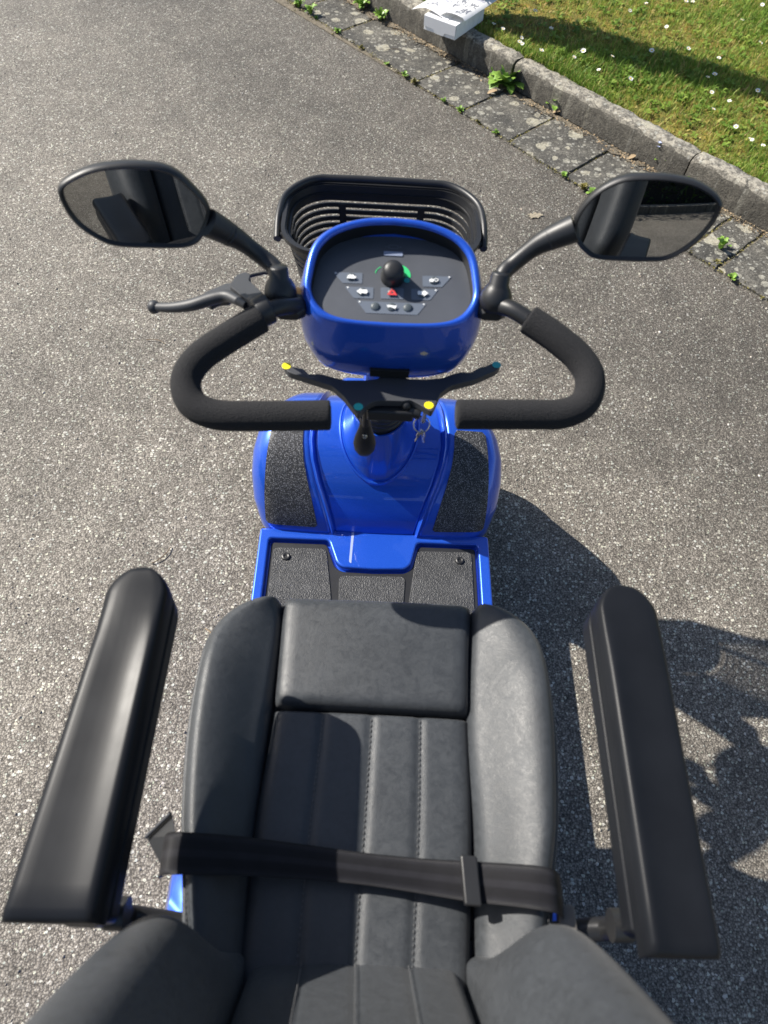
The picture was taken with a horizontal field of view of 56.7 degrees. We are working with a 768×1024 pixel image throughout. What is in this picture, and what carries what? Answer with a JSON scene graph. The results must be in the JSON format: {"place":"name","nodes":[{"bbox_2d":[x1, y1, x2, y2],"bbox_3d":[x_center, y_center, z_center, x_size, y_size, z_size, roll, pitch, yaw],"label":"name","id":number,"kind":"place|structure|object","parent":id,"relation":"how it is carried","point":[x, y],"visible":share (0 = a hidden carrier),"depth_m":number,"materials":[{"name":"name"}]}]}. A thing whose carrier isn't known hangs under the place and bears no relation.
{"place":"outdoors","nodes":[
{"label":"outdoors","id":0,"kind":"place"},
{"bbox_2d":[0,0,767,1023],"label":"road","id":1,"kind":"structure","parent":0,"point":[424,124],"depth_m":1.93,"materials":[{"name":"grey asphalt"}]},
{"bbox_2d":[1,159,722,1023],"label":"mobility scooter","id":2,"kind":"object","parent":1,"relation":"on","point":[369,823],"visible":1,"depth_m":0.83,"materials":[{"name":"black leather"}]},
{"bbox_2d":[273,174,487,278],"bbox_3d":[-0.007,-0.409,1.143,0.324,0.166,0.188,2,57,-2],"label":"front basket","id":3,"kind":"object","parent":2,"relation":"attached to","point":[464,203],"visible":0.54,"depth_m":1.13,"materials":[{"name":"black plastic"}]},
{"bbox_2d":[413,413,429,442],"bbox_3d":[0.054,-0.122,0.998,0.025,0.102,0.034,2,57,-2],"label":"key ring","id":4,"kind":"object","parent":2,"relation":"hanging from","point":[423,420],"visible":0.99,"depth_m":1.01,"materials":[{"name":"silver metal"}]},
{"bbox_2d":[0,0,767,1023],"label":"road grit","id":5,"kind":"object","parent":1,"relation":"on","point":[304,368],"visible":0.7,"depth_m":2.06,"materials":[{"name":"grey gravel"}]},
{"bbox_2d":[275,0,767,300],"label":"gutter","id":6,"kind":"object","parent":1,"relation":"on","point":[553,145],"visible":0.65,"depth_m":2.80,"materials":[{"name":"concrete"}]},
{"bbox_2d":[294,0,304,6],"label":"weed plant","id":7,"kind":"object","parent":6,"relation":"on","point":[298,3],"visible":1,"depth_m":3.24,"materials":[{"name":"green plant"}]},
{"bbox_2d":[304,3,316,13],"bbox_3d":[-0.336,-2.271,3.206,0.056,0.043,0.072,-23,61,-17],"label":"weed plant","id":8,"kind":"object","parent":6,"relation":"on","point":[310,8],"visible":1,"depth_m":3.20,"materials":[{"name":"green plant"}]},
{"bbox_2d":[401,70,407,76],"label":"weed tuft","id":9,"kind":"object","parent":6,"relation":"on","point":[404,73],"visible":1,"depth_m":2.95,"materials":[{"name":"green plant"}]},
{"bbox_2d":[456,105,463,111],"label":"weed tuft","id":10,"kind":"object","parent":6,"relation":"on","point":[460,108],"visible":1,"depth_m":2.83,"materials":[{"name":"green plant"}]},
{"bbox_2d":[289,0,766,298],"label":"joint moss","id":11,"kind":"object","parent":6,"relation":"on","point":[575,183],"visible":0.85,"depth_m":2.78,"materials":[{"name":"green plant"}]},
{"bbox_2d":[343,0,767,238],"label":"kerb foot litter","id":12,"kind":"object","parent":6,"relation":"on","point":[441,53],"visible":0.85,"depth_m":2.88,"materials":[{"name":"brown plant"}]},
{"bbox_2d":[347,0,767,233],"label":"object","id":13,"kind":"structure","parent":6,"relation":"on","point":[543,110],"depth_m":2.89,"materials":[{"name":"grey concrete"}]},
{"bbox_2d":[352,0,369,8],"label":"weed plant","id":14,"kind":"object","parent":13,"relation":"on","point":[361,3],"visible":1,"depth_m":3.25,"materials":[{"name":"green plant"}]},
{"bbox_2d":[373,7,387,20],"bbox_3d":[-0.017,-2.245,3.196,0.070,0.060,0.080,32,61,17],"label":"weed plant","id":15,"kind":"object","parent":13,"relation":"on","point":[380,13],"visible":1,"depth_m":3.19,"materials":[{"name":"green plant"}]},
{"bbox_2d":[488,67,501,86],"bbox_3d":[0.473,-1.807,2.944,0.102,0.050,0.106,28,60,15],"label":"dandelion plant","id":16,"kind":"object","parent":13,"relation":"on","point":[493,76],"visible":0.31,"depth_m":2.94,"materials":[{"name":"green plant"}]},
{"bbox_2d":[717,236,731,248],"bbox_3d":[1.144,-0.908,2.404,0.045,0.043,0.065,2,57,-2],"label":"weed plant","id":17,"kind":"object","parent":6,"relation":"on","point":[722,242],"visible":1,"depth_m":2.40,"materials":[{"name":"green plant"}]},
{"bbox_2d":[728,272,737,279],"bbox_3d":[1.146,-0.773,2.334,0.031,0.017,0.040,37,62,19],"label":"weed tuft","id":18,"kind":"object","parent":6,"relation":"on","point":[733,275],"visible":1,"depth_m":2.33,"materials":[{"name":"green plant"}]},
{"bbox_2d":[528,212,542,217],"bbox_3d":[0.529,-1.037,2.483,0.052,0.001,0.036,-27,62,-19],"label":"mortar stain","id":19,"kind":"object","parent":1,"relation":"on","point":[537,215],"visible":1,"depth_m":2.48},
{"bbox_2d":[579,182,588,189],"bbox_3d":[0.722,-1.180,2.570,0.034,0.026,0.044,27,60,14],"label":"dead leaf","id":20,"kind":"object","parent":1,"relation":"on","point":[584,185],"visible":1,"depth_m":2.57,"materials":[{"name":"beige plant"}]},
{"bbox_2d":[586,187,595,193],"bbox_3d":[0.746,-1.151,2.555,0.041,0.022,0.048,2,57,-2],"label":"weed tuft","id":21,"kind":"object","parent":1,"relation":"on","point":[591,189],"visible":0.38,"depth_m":2.56,"materials":[{"name":"green plant"}]},
{"bbox_2d":[422,0,767,182],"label":"lawn","id":22,"kind":"structure","parent":0,"point":[661,115],"depth_m":2.99,"materials":[{"name":"green plant"}]},
{"label":"verge soil","id":23,"kind":"structure","parent":0,"visible":0},
{"bbox_2d":[354,0,767,232],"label":"kerb","id":24,"kind":"structure","parent":23,"relation":"on","point":[742,194],"depth_m":2.73,"materials":[{"name":"concrete"}]},
{"bbox_2d":[424,9,483,39],"bbox_3d":[0.295,-2.067,2.975,0.156,0.055,0.233,31,61,16],"label":"cardboard box","id":25,"kind":"object","parent":24,"relation":"on","point":[454,27],"visible":0.71,"depth_m":2.92,"materials":[{"name":"grey cardboard"}]},
{"bbox_2d":[413,0,455,20],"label":"leaflet","id":26,"kind":"object","parent":25,"relation":"on","point":[436,6],"visible":0.71,"depth_m":2.94,"materials":[{"name":"grey paper"}]},
{"bbox_2d":[439,0,496,20],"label":"manual","id":27,"kind":"object","parent":26,"relation":"on","point":[465,10],"visible":1,"depth_m":2.92,"materials":[{"name":"grey paper"}]},
{"bbox_2d":[488,66,523,94],"bbox_3d":[0.509,-1.785,2.915,0.167,0.100,0.153,2,57,-2],"label":"dandelion plant","id":28,"kind":"object","parent":24,"relation":"on","point":[505,78],"visible":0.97,"depth_m":2.90,"materials":[{"name":"green plant"}]}
]}

